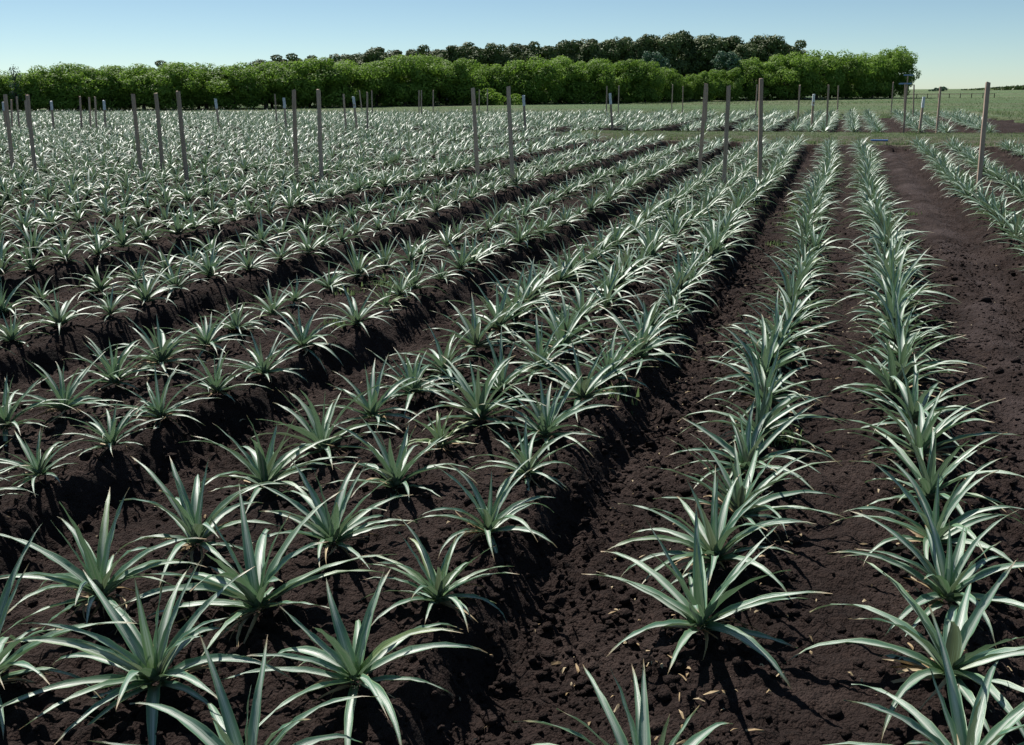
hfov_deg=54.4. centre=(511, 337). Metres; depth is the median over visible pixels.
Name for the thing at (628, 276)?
pineapple plant
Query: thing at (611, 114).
stake
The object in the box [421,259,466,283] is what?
pineapple plant
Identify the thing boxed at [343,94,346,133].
stake
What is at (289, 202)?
pineapple plant
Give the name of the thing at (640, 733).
pineapple plant
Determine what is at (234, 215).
pineapple plant
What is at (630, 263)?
pineapple plant
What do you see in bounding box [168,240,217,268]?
pineapple plant
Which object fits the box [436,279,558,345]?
pineapple plant
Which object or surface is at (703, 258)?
pineapple plant
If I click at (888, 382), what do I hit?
pineapple plant
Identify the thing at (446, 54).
evergreen tree
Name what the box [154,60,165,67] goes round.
evergreen tree
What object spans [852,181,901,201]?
pineapple plant
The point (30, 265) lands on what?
pineapple plant
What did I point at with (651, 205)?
pineapple plant
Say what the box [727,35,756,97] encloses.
evergreen tree
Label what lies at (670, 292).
pineapple plant
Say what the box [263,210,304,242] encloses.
pineapple plant
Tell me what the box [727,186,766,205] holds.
pineapple plant
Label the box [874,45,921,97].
broadleaf tree
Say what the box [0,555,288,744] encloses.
pineapple plant
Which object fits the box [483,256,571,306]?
pineapple plant
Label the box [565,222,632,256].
pineapple plant
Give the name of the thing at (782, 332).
pineapple plant
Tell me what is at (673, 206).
pineapple plant
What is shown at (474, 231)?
pineapple plant
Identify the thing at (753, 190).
pineapple plant
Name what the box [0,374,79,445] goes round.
pineapple plant
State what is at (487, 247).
pineapple plant
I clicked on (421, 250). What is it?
pineapple plant
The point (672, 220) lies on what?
pineapple plant
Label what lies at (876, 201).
pineapple plant
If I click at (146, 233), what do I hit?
pineapple plant
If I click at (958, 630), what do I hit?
pineapple plant
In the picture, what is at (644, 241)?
pineapple plant
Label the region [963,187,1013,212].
pineapple plant
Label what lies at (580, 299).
pineapple plant
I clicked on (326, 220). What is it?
pineapple plant
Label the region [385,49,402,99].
evergreen tree
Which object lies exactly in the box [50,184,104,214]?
pineapple plant
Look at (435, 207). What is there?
pineapple plant
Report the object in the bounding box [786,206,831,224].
pineapple plant
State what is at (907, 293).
pineapple plant
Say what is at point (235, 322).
pineapple plant
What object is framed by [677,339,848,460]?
pineapple plant
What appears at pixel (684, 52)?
evergreen tree
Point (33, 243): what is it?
pineapple plant
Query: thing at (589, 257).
pineapple plant
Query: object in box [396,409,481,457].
pineapple plant
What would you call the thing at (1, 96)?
broadleaf tree
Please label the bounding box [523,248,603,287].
pineapple plant
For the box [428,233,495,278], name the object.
pineapple plant
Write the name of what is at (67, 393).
pineapple plant
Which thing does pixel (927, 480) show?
pineapple plant
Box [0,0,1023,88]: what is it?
sky
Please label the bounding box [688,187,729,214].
pineapple plant
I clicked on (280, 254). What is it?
pineapple plant
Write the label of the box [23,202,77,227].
pineapple plant
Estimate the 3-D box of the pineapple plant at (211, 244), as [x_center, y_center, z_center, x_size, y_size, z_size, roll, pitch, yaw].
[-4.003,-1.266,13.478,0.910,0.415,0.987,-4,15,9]
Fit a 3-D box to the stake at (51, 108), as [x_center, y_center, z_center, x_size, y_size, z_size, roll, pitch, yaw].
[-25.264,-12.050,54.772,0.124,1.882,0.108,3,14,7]
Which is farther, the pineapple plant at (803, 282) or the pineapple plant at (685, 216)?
the pineapple plant at (685, 216)
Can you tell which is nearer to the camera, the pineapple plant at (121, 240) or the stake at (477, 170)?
the pineapple plant at (121, 240)
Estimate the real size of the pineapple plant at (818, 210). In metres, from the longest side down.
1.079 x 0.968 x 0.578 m
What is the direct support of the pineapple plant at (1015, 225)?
on the soil field
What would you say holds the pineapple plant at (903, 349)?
on the soil field
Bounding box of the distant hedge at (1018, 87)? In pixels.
[961,85,1023,89]
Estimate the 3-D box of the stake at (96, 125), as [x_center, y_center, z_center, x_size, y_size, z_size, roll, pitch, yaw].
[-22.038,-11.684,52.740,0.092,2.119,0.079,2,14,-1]
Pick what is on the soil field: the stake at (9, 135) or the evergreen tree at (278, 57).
the stake at (9, 135)
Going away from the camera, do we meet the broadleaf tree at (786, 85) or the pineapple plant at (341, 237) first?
the pineapple plant at (341, 237)
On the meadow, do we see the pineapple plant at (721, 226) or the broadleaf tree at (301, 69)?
the broadleaf tree at (301, 69)
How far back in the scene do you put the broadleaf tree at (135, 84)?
100.20 m
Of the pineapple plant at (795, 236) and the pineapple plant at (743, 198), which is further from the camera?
the pineapple plant at (743, 198)
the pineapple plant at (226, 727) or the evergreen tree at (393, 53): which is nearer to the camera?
the pineapple plant at (226, 727)
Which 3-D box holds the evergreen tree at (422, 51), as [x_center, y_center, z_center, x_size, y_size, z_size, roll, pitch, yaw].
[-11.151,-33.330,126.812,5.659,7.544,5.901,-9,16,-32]
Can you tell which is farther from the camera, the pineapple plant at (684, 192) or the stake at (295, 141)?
the stake at (295, 141)
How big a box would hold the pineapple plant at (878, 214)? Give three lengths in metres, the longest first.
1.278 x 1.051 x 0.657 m
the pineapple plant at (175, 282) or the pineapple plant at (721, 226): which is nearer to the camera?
the pineapple plant at (175, 282)
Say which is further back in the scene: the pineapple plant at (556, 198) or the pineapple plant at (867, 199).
the pineapple plant at (556, 198)
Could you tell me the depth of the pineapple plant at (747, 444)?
5.88 m
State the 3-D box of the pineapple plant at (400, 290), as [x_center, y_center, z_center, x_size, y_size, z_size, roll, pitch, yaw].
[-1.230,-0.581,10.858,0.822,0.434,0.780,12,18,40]
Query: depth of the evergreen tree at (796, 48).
140.87 m
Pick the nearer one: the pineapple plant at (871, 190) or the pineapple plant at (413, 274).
the pineapple plant at (413, 274)
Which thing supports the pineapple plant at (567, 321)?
on the soil field
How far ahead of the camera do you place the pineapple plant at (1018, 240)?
13.32 m
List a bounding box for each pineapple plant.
[0,193,18,209]
[0,200,56,232]
[0,204,23,225]
[0,215,23,236]
[0,226,28,261]
[0,231,44,288]
[0,275,43,319]
[0,307,49,346]
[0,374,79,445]
[0,427,87,496]
[0,439,37,495]
[0,487,207,636]
[0,524,136,739]
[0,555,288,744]
[1,220,65,259]
[1,350,131,426]
[4,185,45,208]
[4,237,60,270]
[12,198,54,220]
[13,286,107,335]
[22,276,75,303]
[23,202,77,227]
[28,232,93,264]
[38,192,84,219]
[43,223,92,248]
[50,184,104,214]
[51,398,161,456]
[58,200,98,223]
[61,256,136,298]
[62,334,183,394]
[71,215,118,240]
[72,224,129,263]
[77,284,143,320]
[78,191,137,218]
[84,189,121,209]
[86,363,221,428]
[88,211,157,251]
[88,633,377,744]
[96,192,144,214]
[98,209,137,235]
[98,314,216,376]
[99,181,148,205]
[101,266,190,308]
[107,251,164,283]
[114,203,165,228]
[114,456,294,587]
[116,486,394,655]
[124,213,171,242]
[131,190,167,209]
[131,241,198,274]
[138,196,185,224]
[139,252,205,302]
[145,183,193,208]
[147,205,215,237]
[151,310,250,357]
[156,200,220,229]
[161,196,212,219]
[162,340,273,401]
[167,237,248,282]
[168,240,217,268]
[179,416,361,512]
[186,231,243,260]
[188,188,238,214]
[196,297,272,337]
[197,203,238,227]
[201,189,256,213]
[208,329,312,382]
[213,566,487,744]
[216,202,254,222]
[221,245,278,274]
[223,229,263,254]
[224,187,263,208]
[225,281,306,323]
[232,191,275,217]
[233,210,290,246]
[243,304,357,374]
[248,382,398,468]
[249,237,310,264]
[250,189,283,216]
[252,458,417,568]
[254,181,287,204]
[263,187,310,210]
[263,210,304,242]
[263,273,324,309]
[272,180,326,205]
[275,223,332,257]
[288,211,330,232]
[293,261,357,292]
[295,356,424,430]
[299,227,340,248]
[305,182,336,203]
[306,209,348,229]
[312,206,347,223]
[315,283,399,334]
[319,218,366,243]
[322,240,398,278]
[322,415,479,498]
[335,202,370,219]
[336,211,378,241]
[347,232,413,270]
[352,192,388,214]
[356,207,397,236]
[358,193,403,213]
[358,515,519,629]
[362,283,407,313]
[363,267,429,302]
[363,347,462,417]
[376,200,416,229]
[377,250,448,293]
[378,183,424,207]
[378,194,431,224]
[384,320,490,391]
[386,182,430,204]
[388,233,440,264]
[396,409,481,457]
[401,231,448,259]
[404,456,555,560]
[405,355,568,430]
[409,197,435,216]
[413,186,459,215]
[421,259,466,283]
[422,294,532,353]
[424,221,470,248]
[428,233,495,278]
[429,217,481,246]
[430,192,462,208]
[436,183,472,206]
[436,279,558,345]
[437,228,503,264]
[452,325,555,400]
[461,218,491,237]
[461,415,595,497]
[462,262,562,325]
[463,209,511,235]
[466,227,512,256]
[474,197,522,225]
[477,373,620,458]
[481,314,588,385]
[483,231,523,252]
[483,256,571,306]
[491,215,546,249]
[493,204,530,222]
[495,256,573,300]
[502,213,549,245]
[503,289,620,362]
[504,193,550,215]
[504,197,545,219]
[509,212,562,236]
[514,659,732,744]
[515,191,553,211]
[518,337,653,421]
[519,288,622,339]
[521,206,570,229]
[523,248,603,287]
[527,240,601,279]
[533,186,567,208]
[544,280,623,330]
[547,190,564,202]
[550,204,591,230]
[550,326,656,389]
[554,204,586,223]
[554,233,614,268]
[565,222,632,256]
[566,232,624,259]
[567,264,644,312]
[568,202,595,219]
[573,250,649,302]
[574,301,697,376]
[578,188,610,211]
[578,248,659,291]
[582,187,616,209]
[582,216,639,249]
[587,504,832,689]
[588,241,667,275]
[593,183,630,204]
[597,301,698,366]
[600,217,639,240]
[603,205,665,238]
[606,290,690,335]
[606,466,814,600]
[610,220,685,260]
[611,243,669,274]
[616,207,662,229]
[620,199,670,225]
[621,188,673,218]
[622,219,684,255]
[631,220,680,248]
[634,268,709,319]
[638,182,689,211]
[643,194,673,216]
[644,200,695,233]
[644,243,717,306]
[646,288,711,322]
[652,198,702,234]
[653,433,848,545]
[655,208,702,243]
[656,238,727,278]
[657,187,690,208]
[664,180,697,200]
[664,182,695,206]
[665,399,842,491]
[666,195,715,222]
[666,216,759,261]
[666,255,712,286]
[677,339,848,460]
[678,211,749,265]
[681,182,730,212]
[681,204,752,245]
[681,239,726,269]
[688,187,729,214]
[688,197,716,218]
[693,184,729,206]
[693,205,763,243]
[696,177,733,197]
[697,202,749,220]
[697,204,750,235]
[697,337,821,422]
[699,312,839,401]
[700,183,732,203]
[702,198,757,230]
[705,306,828,377]
[713,187,765,216]
[715,288,846,366]
[718,200,753,221]
[722,178,766,212]
[726,174,777,205]
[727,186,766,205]
[731,176,780,201]
[739,275,847,325]
[741,254,842,315]
[747,290,835,346]
[763,251,839,290]
[766,241,851,275]
[767,261,836,299]
[769,219,838,250]
[769,229,836,265]
[774,201,835,227]
[775,210,840,240]
[777,216,852,257]
[780,237,829,270]
[783,191,845,222]
[783,209,830,234]
[784,558,1023,741]
[785,175,834,202]
[786,182,838,214]
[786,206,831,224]
[788,178,839,210]
[793,189,841,208]
[818,335,966,400]
[825,385,1020,470]
[827,601,1023,744]
[828,355,989,451]
[829,457,1023,571]
[831,488,1023,648]
[833,242,961,308]
[833,260,953,319]
[841,320,986,387]
[842,179,893,201]
[842,192,913,224]
[842,194,890,211]
[843,246,941,293]
[843,268,958,338]
[844,199,919,229]
[845,233,924,275]
[845,233,935,285]
[846,298,949,353]
[847,188,896,211]
[848,183,897,207]
[848,230,948,276]
[849,215,933,253]
[849,291,966,364]
[851,425,1023,530]
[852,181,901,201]
[855,199,922,235]
[855,215,924,247]
[856,207,925,242]
[861,195,903,217]
[862,226,926,262]
[939,175,991,200]
[958,191,1022,219]
[960,182,1007,205]
[960,187,993,203]
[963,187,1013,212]
[967,187,1020,219]
[968,197,1023,226]
[976,195,1023,228]
[978,210,1023,241]
[983,206,1023,235]
[998,224,1023,246]
[999,232,1023,253]
[1001,181,1023,199]
[1003,171,1023,197]
[1006,226,1023,254]
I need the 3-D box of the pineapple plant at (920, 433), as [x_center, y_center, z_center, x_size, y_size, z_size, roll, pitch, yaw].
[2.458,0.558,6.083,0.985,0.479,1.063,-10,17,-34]
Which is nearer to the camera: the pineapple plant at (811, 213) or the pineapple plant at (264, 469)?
the pineapple plant at (264, 469)
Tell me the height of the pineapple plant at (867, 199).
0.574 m
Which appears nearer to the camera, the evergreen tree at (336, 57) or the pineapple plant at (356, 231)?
the pineapple plant at (356, 231)
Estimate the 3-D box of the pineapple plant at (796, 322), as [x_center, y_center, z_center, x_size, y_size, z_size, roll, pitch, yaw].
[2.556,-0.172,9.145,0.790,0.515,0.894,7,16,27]
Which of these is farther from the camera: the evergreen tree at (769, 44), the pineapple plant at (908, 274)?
the evergreen tree at (769, 44)
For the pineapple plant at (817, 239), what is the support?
on the soil field
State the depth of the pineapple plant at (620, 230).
14.72 m
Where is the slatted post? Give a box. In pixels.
[899,74,913,85]
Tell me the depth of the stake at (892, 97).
68.87 m
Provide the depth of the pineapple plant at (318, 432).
6.31 m
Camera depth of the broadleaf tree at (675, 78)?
123.06 m
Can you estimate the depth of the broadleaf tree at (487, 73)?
114.25 m
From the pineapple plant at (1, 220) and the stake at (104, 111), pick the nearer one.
the pineapple plant at (1, 220)
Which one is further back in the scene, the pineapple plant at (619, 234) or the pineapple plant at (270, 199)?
the pineapple plant at (270, 199)
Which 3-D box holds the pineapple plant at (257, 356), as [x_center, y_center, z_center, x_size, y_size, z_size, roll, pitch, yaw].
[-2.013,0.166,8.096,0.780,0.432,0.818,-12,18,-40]
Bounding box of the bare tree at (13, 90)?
[4,64,23,102]
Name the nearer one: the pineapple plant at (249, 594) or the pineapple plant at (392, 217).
the pineapple plant at (249, 594)
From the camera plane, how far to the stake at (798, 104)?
47.94 m
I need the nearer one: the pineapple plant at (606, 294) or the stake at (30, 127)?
the pineapple plant at (606, 294)
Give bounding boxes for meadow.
[0,89,1023,122]
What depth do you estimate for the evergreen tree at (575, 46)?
129.60 m
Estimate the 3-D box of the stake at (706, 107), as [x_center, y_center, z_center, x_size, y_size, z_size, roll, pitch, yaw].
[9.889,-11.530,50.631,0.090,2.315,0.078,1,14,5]
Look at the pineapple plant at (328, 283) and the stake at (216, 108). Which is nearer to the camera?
the pineapple plant at (328, 283)
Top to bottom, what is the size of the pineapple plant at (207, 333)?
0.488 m
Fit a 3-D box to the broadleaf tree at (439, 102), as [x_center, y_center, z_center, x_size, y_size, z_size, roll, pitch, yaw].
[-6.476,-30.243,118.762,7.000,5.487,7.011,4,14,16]
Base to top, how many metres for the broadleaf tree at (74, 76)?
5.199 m
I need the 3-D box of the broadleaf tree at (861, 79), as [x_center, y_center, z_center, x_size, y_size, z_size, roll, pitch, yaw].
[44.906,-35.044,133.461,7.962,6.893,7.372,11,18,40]
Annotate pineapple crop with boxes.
[0,106,1023,744]
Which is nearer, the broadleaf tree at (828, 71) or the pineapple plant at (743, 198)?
the pineapple plant at (743, 198)
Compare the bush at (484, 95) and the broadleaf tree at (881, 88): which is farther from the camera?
the broadleaf tree at (881, 88)
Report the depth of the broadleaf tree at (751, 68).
127.79 m
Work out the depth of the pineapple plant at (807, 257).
12.39 m
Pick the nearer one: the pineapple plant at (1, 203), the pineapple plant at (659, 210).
the pineapple plant at (659, 210)
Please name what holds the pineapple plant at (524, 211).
on the soil field
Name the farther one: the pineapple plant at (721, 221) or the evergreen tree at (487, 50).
the evergreen tree at (487, 50)
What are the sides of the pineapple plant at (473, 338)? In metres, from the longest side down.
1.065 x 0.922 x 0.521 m
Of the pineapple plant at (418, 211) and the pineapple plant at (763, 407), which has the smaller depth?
the pineapple plant at (763, 407)
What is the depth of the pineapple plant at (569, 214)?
17.00 m
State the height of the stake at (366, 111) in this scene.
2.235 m
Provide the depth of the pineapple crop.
31.99 m
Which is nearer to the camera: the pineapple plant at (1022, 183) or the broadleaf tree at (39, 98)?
the pineapple plant at (1022, 183)
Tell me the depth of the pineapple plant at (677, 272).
10.97 m
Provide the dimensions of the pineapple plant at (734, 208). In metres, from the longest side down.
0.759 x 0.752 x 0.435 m
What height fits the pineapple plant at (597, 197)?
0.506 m
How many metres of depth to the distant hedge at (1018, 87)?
252.39 m
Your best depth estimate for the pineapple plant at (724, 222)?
14.82 m
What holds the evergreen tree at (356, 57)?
on the meadow
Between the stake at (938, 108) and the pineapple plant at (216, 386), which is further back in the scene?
the stake at (938, 108)
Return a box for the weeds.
[324,176,921,448]
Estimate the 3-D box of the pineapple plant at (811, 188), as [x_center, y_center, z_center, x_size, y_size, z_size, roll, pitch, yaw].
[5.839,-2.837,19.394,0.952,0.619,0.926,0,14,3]
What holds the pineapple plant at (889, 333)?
on the soil field
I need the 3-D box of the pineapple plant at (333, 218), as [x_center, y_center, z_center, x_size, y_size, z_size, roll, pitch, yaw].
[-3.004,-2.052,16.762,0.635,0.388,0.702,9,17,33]
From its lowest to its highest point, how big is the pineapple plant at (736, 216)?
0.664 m
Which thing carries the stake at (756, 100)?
on the soil field
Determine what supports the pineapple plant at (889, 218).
on the soil field
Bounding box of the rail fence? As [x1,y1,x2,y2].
[916,93,994,97]
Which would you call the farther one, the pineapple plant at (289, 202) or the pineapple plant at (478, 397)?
the pineapple plant at (289, 202)
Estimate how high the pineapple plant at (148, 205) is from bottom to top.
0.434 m
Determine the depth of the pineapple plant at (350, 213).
17.36 m
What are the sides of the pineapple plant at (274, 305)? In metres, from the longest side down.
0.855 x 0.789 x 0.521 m
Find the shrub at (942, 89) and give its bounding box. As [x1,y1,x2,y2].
[934,86,947,90]
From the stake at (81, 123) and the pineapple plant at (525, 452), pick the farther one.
the stake at (81, 123)
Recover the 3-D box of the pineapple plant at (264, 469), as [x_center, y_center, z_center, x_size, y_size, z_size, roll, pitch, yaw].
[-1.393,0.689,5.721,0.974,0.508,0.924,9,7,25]
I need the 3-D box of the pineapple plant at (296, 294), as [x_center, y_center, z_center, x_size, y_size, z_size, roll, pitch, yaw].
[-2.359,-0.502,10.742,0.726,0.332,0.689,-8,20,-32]
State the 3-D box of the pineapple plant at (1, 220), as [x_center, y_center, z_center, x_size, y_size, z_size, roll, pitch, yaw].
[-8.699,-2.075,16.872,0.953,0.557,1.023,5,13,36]
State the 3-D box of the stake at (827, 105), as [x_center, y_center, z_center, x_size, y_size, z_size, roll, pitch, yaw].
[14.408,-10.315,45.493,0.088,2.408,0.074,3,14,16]
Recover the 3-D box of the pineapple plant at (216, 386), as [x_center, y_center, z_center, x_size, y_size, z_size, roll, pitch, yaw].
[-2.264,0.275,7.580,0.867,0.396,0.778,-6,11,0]
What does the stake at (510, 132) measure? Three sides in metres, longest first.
2.488 x 0.090 x 0.078 m
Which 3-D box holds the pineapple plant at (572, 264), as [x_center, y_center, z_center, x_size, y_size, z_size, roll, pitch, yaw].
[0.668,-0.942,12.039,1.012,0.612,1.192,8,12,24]
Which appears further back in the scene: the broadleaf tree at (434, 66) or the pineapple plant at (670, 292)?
the broadleaf tree at (434, 66)
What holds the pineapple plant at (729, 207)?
on the soil field
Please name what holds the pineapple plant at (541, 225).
on the soil field
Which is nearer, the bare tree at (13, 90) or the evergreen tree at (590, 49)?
the bare tree at (13, 90)
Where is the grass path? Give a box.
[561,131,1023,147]
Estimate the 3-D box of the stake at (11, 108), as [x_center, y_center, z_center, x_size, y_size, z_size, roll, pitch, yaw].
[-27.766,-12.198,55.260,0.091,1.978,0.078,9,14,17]
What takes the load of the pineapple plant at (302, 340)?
on the soil field
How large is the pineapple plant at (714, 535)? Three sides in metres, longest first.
0.970 x 0.922 x 0.552 m
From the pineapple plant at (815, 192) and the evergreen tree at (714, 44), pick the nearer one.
the pineapple plant at (815, 192)
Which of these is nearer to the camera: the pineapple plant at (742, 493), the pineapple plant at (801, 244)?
the pineapple plant at (742, 493)
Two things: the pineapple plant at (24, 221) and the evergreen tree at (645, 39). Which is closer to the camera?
the pineapple plant at (24, 221)
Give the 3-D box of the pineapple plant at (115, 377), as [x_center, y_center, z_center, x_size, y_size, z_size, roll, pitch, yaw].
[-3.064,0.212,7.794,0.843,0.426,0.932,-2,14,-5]
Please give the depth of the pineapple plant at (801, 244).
12.92 m
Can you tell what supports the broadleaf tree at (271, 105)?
on the meadow
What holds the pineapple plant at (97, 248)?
on the soil field
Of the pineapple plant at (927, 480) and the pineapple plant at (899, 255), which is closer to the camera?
the pineapple plant at (927, 480)
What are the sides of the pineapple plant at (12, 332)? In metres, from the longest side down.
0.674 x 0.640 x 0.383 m
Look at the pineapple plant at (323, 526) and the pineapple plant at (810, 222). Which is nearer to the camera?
the pineapple plant at (323, 526)
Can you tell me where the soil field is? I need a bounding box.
[0,115,1023,744]
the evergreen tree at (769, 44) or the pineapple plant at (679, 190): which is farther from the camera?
the evergreen tree at (769, 44)
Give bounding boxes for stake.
[2,102,5,128]
[3,94,15,174]
[10,100,12,130]
[16,96,19,127]
[24,100,27,127]
[25,94,36,176]
[50,101,54,129]
[79,96,82,134]
[88,97,91,130]
[94,96,97,126]
[102,100,106,126]
[131,94,142,175]
[154,93,164,171]
[176,91,189,190]
[214,99,219,127]
[274,94,276,124]
[282,98,287,128]
[292,89,298,182]
[316,89,323,188]
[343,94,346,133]
[352,97,357,130]
[366,92,367,130]
[371,90,372,113]
[418,90,419,113]
[471,88,479,183]
[506,86,514,186]
[522,95,526,130]
[609,93,613,130]
[697,83,707,190]
[705,91,707,121]
[722,85,730,184]
[755,84,757,118]
[757,78,763,182]
[797,85,800,124]
[810,94,814,130]
[826,85,829,125]
[837,85,838,111]
[890,82,893,113]
[902,86,907,132]
[912,84,914,116]
[918,97,925,132]
[935,86,941,132]
[976,82,990,194]
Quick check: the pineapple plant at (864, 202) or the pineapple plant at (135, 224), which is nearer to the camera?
the pineapple plant at (135, 224)
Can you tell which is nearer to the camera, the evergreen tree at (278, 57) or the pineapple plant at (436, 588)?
the pineapple plant at (436, 588)
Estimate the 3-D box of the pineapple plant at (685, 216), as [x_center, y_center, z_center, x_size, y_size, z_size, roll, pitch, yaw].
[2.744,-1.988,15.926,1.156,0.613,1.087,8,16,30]
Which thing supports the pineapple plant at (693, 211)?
on the soil field
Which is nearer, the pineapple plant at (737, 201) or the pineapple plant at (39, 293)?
the pineapple plant at (39, 293)
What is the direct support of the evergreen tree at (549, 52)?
on the meadow
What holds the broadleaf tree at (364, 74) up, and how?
on the meadow
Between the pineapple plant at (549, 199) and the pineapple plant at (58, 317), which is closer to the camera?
the pineapple plant at (58, 317)
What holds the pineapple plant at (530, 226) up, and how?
on the soil field
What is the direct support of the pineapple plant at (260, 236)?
on the soil field
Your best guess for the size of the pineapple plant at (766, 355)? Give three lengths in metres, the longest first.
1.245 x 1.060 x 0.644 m
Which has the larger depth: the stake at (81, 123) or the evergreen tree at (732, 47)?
the evergreen tree at (732, 47)
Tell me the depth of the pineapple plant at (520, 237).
14.45 m
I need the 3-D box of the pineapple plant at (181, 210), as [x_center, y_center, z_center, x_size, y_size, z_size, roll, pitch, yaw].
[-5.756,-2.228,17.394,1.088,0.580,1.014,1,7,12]
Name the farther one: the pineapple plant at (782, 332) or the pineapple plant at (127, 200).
the pineapple plant at (127, 200)
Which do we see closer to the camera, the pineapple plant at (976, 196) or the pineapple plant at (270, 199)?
the pineapple plant at (976, 196)
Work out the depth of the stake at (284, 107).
50.67 m
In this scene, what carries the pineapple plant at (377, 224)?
on the soil field
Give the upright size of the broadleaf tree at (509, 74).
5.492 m
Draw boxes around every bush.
[475,88,501,104]
[484,92,506,104]
[506,93,521,104]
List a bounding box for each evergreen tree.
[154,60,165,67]
[247,59,272,104]
[270,54,298,68]
[285,53,314,67]
[324,53,344,65]
[341,52,363,64]
[355,47,390,65]
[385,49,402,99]
[396,48,419,61]
[404,44,443,60]
[431,45,462,61]
[449,42,487,67]
[465,43,503,67]
[480,44,522,66]
[506,43,529,62]
[513,44,541,61]
[519,41,562,63]
[556,39,575,63]
[565,39,590,63]
[572,38,609,63]
[597,39,621,98]
[601,36,639,100]
[622,36,651,59]
[634,33,672,66]
[648,32,689,99]
[675,30,698,76]
[678,34,713,99]
[691,33,730,71]
[709,36,744,98]
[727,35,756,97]
[746,41,766,64]
[749,34,791,97]
[776,40,808,57]
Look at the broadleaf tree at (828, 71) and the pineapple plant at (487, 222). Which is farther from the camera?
the broadleaf tree at (828, 71)
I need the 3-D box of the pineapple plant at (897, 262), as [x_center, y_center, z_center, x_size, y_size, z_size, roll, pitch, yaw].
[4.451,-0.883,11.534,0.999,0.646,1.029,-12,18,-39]
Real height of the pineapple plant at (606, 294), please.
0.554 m
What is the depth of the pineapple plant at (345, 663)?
3.85 m
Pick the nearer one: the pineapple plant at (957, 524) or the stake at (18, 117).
the pineapple plant at (957, 524)
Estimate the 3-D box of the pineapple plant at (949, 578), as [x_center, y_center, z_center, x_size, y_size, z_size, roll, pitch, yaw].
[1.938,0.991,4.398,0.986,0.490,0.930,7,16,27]
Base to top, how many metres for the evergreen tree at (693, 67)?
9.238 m
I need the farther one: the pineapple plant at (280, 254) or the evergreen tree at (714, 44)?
the evergreen tree at (714, 44)
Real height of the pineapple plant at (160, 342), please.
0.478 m
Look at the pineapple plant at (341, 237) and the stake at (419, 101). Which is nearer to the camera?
the pineapple plant at (341, 237)
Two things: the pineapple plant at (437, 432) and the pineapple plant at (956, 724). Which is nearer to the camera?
the pineapple plant at (956, 724)
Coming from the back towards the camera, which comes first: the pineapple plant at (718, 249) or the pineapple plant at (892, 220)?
the pineapple plant at (892, 220)
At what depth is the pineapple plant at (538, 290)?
10.91 m
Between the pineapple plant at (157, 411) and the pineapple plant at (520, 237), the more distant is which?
the pineapple plant at (520, 237)
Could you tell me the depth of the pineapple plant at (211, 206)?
18.07 m
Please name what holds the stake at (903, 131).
on the soil field
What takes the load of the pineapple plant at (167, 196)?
on the soil field
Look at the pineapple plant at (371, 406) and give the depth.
6.96 m
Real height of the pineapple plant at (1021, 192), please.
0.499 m
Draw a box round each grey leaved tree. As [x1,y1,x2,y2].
[639,51,670,68]
[711,51,745,99]
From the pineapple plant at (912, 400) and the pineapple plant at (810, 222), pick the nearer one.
the pineapple plant at (912, 400)
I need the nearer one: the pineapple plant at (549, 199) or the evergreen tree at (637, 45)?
the pineapple plant at (549, 199)
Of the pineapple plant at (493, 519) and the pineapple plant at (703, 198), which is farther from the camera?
the pineapple plant at (703, 198)
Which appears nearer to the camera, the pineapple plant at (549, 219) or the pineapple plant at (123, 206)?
the pineapple plant at (549, 219)
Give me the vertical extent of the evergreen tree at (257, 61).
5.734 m
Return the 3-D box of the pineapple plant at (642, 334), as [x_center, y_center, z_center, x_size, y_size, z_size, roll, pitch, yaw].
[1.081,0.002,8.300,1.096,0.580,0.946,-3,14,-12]
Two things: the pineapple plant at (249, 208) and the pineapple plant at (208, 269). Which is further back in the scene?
the pineapple plant at (249, 208)
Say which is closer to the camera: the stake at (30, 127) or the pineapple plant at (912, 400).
the pineapple plant at (912, 400)
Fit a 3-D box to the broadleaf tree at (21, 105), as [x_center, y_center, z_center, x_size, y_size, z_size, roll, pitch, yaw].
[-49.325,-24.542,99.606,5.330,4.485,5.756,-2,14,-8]
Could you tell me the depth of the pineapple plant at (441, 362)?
8.06 m
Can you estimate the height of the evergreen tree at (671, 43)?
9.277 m
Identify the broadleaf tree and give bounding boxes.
[0,70,43,111]
[0,78,11,110]
[13,65,78,110]
[44,61,111,110]
[84,64,139,109]
[109,63,166,109]
[142,61,205,109]
[173,62,231,108]
[183,69,211,108]
[204,61,269,109]
[234,61,297,108]
[262,101,278,107]
[264,56,327,107]
[289,57,353,107]
[321,58,383,106]
[352,60,398,106]
[368,53,435,105]
[404,53,461,105]
[434,57,491,104]
[436,67,481,103]
[475,63,509,102]
[487,59,532,102]
[508,54,568,103]
[543,55,597,103]
[572,58,616,103]
[611,58,646,102]
[626,59,666,102]
[655,67,685,101]
[679,73,703,101]
[692,69,724,100]
[711,95,725,99]
[718,67,745,100]
[736,57,779,99]
[763,51,818,99]
[787,49,844,98]
[819,57,851,97]
[822,49,877,98]
[858,51,901,97]
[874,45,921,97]
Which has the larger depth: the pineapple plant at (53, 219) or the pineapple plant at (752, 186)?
the pineapple plant at (752, 186)
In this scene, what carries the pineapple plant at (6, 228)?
on the soil field
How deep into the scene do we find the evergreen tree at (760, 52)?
140.22 m

